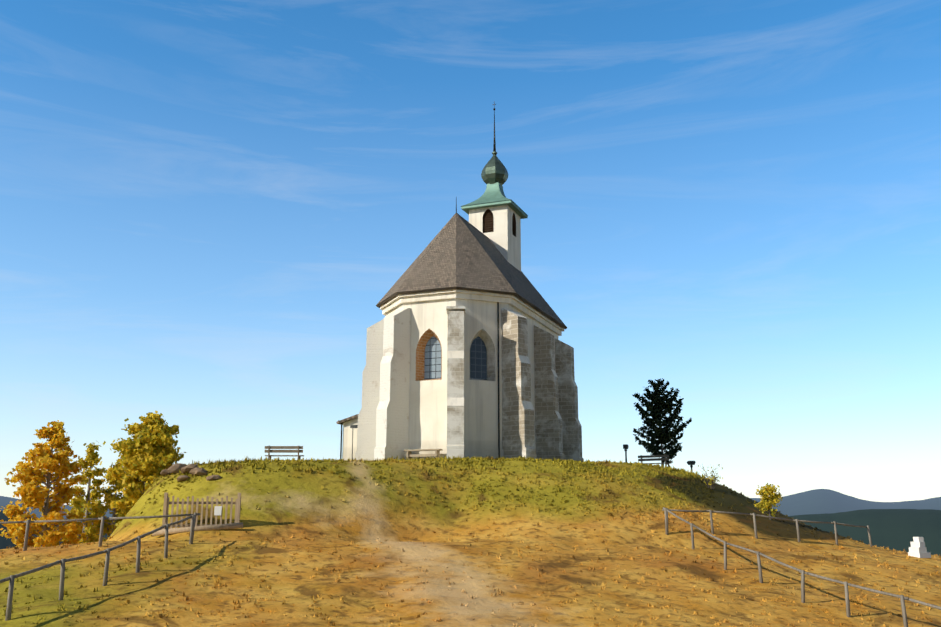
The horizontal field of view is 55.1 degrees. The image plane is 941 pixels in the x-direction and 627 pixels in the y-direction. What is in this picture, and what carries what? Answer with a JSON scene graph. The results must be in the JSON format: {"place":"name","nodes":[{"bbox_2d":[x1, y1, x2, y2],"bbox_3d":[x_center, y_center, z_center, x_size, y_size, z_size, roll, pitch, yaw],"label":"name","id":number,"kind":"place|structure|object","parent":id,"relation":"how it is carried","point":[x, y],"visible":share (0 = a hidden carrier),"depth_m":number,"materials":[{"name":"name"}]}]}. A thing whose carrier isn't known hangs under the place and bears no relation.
{"place":"outdoors","nodes":[
{"label":"outdoors","id":0,"kind":"place"},
{"bbox_2d":[0,459,940,626],"bbox_3d":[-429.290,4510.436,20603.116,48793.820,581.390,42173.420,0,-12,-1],"label":"terrain","id":1,"kind":"structure","parent":0,"point":[371,515],"depth_m":28.83,"materials":[{"name":"green plant"}]},
{"bbox_2d":[0,420,87,547],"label":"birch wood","id":2,"kind":"object","parent":1,"relation":"on","point":[30,477],"visible":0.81,"depth_m":41.29,"materials":[{"name":"orange plant"}]},
{"bbox_2d":[62,443,107,543],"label":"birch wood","id":3,"kind":"object","parent":1,"relation":"on","point":[81,505],"visible":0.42,"depth_m":45.15,"materials":[{"name":"yellow plant"}]},
{"bbox_2d":[0,515,194,620],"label":"fence","id":4,"kind":"object","parent":1,"relation":"on","point":[11,578],"visible":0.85,"depth_m":22.73,"materials":[{"name":"grey wood"}]},
{"bbox_2d":[0,512,200,550],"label":"fence","id":5,"kind":"object","parent":1,"relation":"on","point":[28,522],"visible":0.81,"depth_m":27.97,"materials":[{"name":"grey wood"}]},
{"bbox_2d":[83,462,131,542],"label":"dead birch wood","id":6,"kind":"object","parent":1,"relation":"on","point":[112,524],"visible":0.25,"depth_m":42.47,"materials":[{"name":"yellow plant"}]},
{"bbox_2d":[101,411,186,512],"bbox_3d":[-14.584,7.331,39.990,3.591,6.048,3.777,0,-12,-1],"label":"broadleaf tree","id":7,"kind":"object","parent":1,"relation":"on","point":[148,453],"visible":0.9,"depth_m":39.43,"materials":[{"name":"yellow plant"}]},
{"bbox_2d":[160,469,170,475],"bbox_3d":[-12.093,6.367,36.127,0.602,0.310,0.893,7,-22,-2],"label":"rock","id":8,"kind":"object","parent":1,"relation":"on","point":[164,472],"visible":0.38,"depth_m":35.77,"materials":[{"name":"grey stone"}]},
{"bbox_2d":[167,463,186,472],"bbox_3d":[-11.599,6.137,35.789,0.696,0.392,1.059,1,-11,12],"label":"rock","id":9,"kind":"object","parent":1,"relation":"on","point":[175,468],"visible":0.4,"depth_m":35.43,"materials":[{"name":"grey stone"}]},
{"bbox_2d":[177,475,189,481],"bbox_3d":[-10.829,6.264,34.202,0.575,0.249,0.779,-11,-26,16],"label":"rock","id":10,"kind":"object","parent":1,"relation":"on","point":[182,478],"visible":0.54,"depth_m":33.91,"materials":[{"name":"grey stone"}]},
{"bbox_2d":[181,464,197,473],"bbox_3d":[-10.785,6.008,34.866,0.722,0.328,0.818,-15,-28,17],"label":"rock","id":11,"kind":"object","parent":1,"relation":"on","point":[187,468],"visible":0.44,"depth_m":34.58,"materials":[{"name":"grey stone"}]},
{"bbox_2d":[152,492,242,535],"bbox_3d":[-9.059,6.831,30.124,2.920,1.670,0.409,1,-12,-7],"label":"picket fence","id":12,"kind":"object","parent":1,"relation":"on","point":[186,527],"depth_m":30.23,"materials":[{"name":"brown wood"}]},
{"bbox_2d":[189,467,207,475],"bbox_3d":[-10.287,6.002,34.259,0.727,0.310,0.610,19,-29,-30],"label":"rock","id":13,"kind":"object","parent":1,"relation":"on","point":[197,471],"visible":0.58,"depth_m":34.09,"materials":[{"name":"grey stone"}]},
{"bbox_2d":[206,475,220,480],"bbox_3d":[-9.582,6.105,33.582,0.568,0.182,0.522,-21,-15,42],"label":"rock","id":14,"kind":"object","parent":1,"relation":"on","point":[212,477],"visible":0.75,"depth_m":33.40,"materials":[{"name":"grey stone"}]},
{"bbox_2d":[265,446,303,459],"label":"bench","id":15,"kind":"object","parent":1,"relation":"on","point":[269,451],"visible":0.83,"depth_m":44.83,"materials":[{"name":"brown wood"}]},
{"bbox_2d":[336,102,583,461],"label":"chapel","id":16,"kind":"structure","parent":1,"relation":"on","point":[469,353],"depth_m":47.23,"materials":[{"name":"white paint"}]},
{"bbox_2d":[0,455,940,626],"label":"grass tufts","id":17,"kind":"object","parent":1,"relation":"on","point":[250,461],"visible":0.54,"depth_m":34.83,"materials":[{"name":"green plant"}]},
{"bbox_2d":[623,444,628,462],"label":"viewer","id":18,"kind":"object","parent":1,"relation":"on","point":[625,447],"visible":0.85,"depth_m":52.72,"materials":[{"name":"grey paint"}]},
{"bbox_2d":[638,454,670,465],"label":"bench","id":19,"kind":"object","parent":1,"relation":"on","point":[653,457],"visible":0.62,"depth_m":52.01,"materials":[{"name":"brown wood"}]},
{"bbox_2d":[633,378,691,465],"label":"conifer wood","id":20,"kind":"object","parent":1,"relation":"on","point":[659,409],"visible":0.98,"depth_m":53.35,"materials":[{"name":"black plant"}]},
{"bbox_2d":[687,461,695,472],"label":"viewer","id":21,"kind":"object","parent":1,"relation":"on","point":[691,463],"visible":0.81,"depth_m":53.11,"materials":[{"name":"grey paint"}]},
{"bbox_2d":[698,464,722,488],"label":"bush","id":22,"kind":"object","parent":1,"relation":"on","point":[713,479],"visible":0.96,"depth_m":41.88,"materials":[{"name":"green plant"}]},
{"bbox_2d":[662,508,872,546],"bbox_3d":[12.471,8.751,36.081,11.605,1.869,0.920,7,-14,-29],"label":"fence","id":23,"kind":"object","parent":1,"relation":"on","point":[797,527],"visible":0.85,"depth_m":35.59,"materials":[{"name":"grey wood"}]},
{"bbox_2d":[754,483,782,519],"bbox_3d":[12.792,8.181,38.612,1.220,1.838,1.234,-12,-17,44],"label":"sapling wood","id":24,"kind":"object","parent":1,"relation":"on","point":[769,500],"visible":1,"depth_m":38.46,"materials":[{"name":"yellow plant"}]},
{"bbox_2d":[663,507,940,626],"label":"fence","id":25,"kind":"object","parent":1,"relation":"on","point":[847,584],"visible":0.9,"depth_m":25.51,"materials":[{"name":"grey wood"}]},
{"bbox_2d":[908,537,930,557],"bbox_3d":[17.905,9.338,36.026,0.651,0.806,0.527,6,-14,-26],"label":"block sculpture","id":26,"kind":"object","parent":1,"relation":"on","point":[918,548],"visible":0.98,"depth_m":35.85,"materials":[{"name":"white stone"}]},
{"bbox_2d":[0,0,940,505],"label":"sky","id":27,"kind":"structure","parent":0,"point":[209,208],"materials":[{"name":"blue"}]}
]}

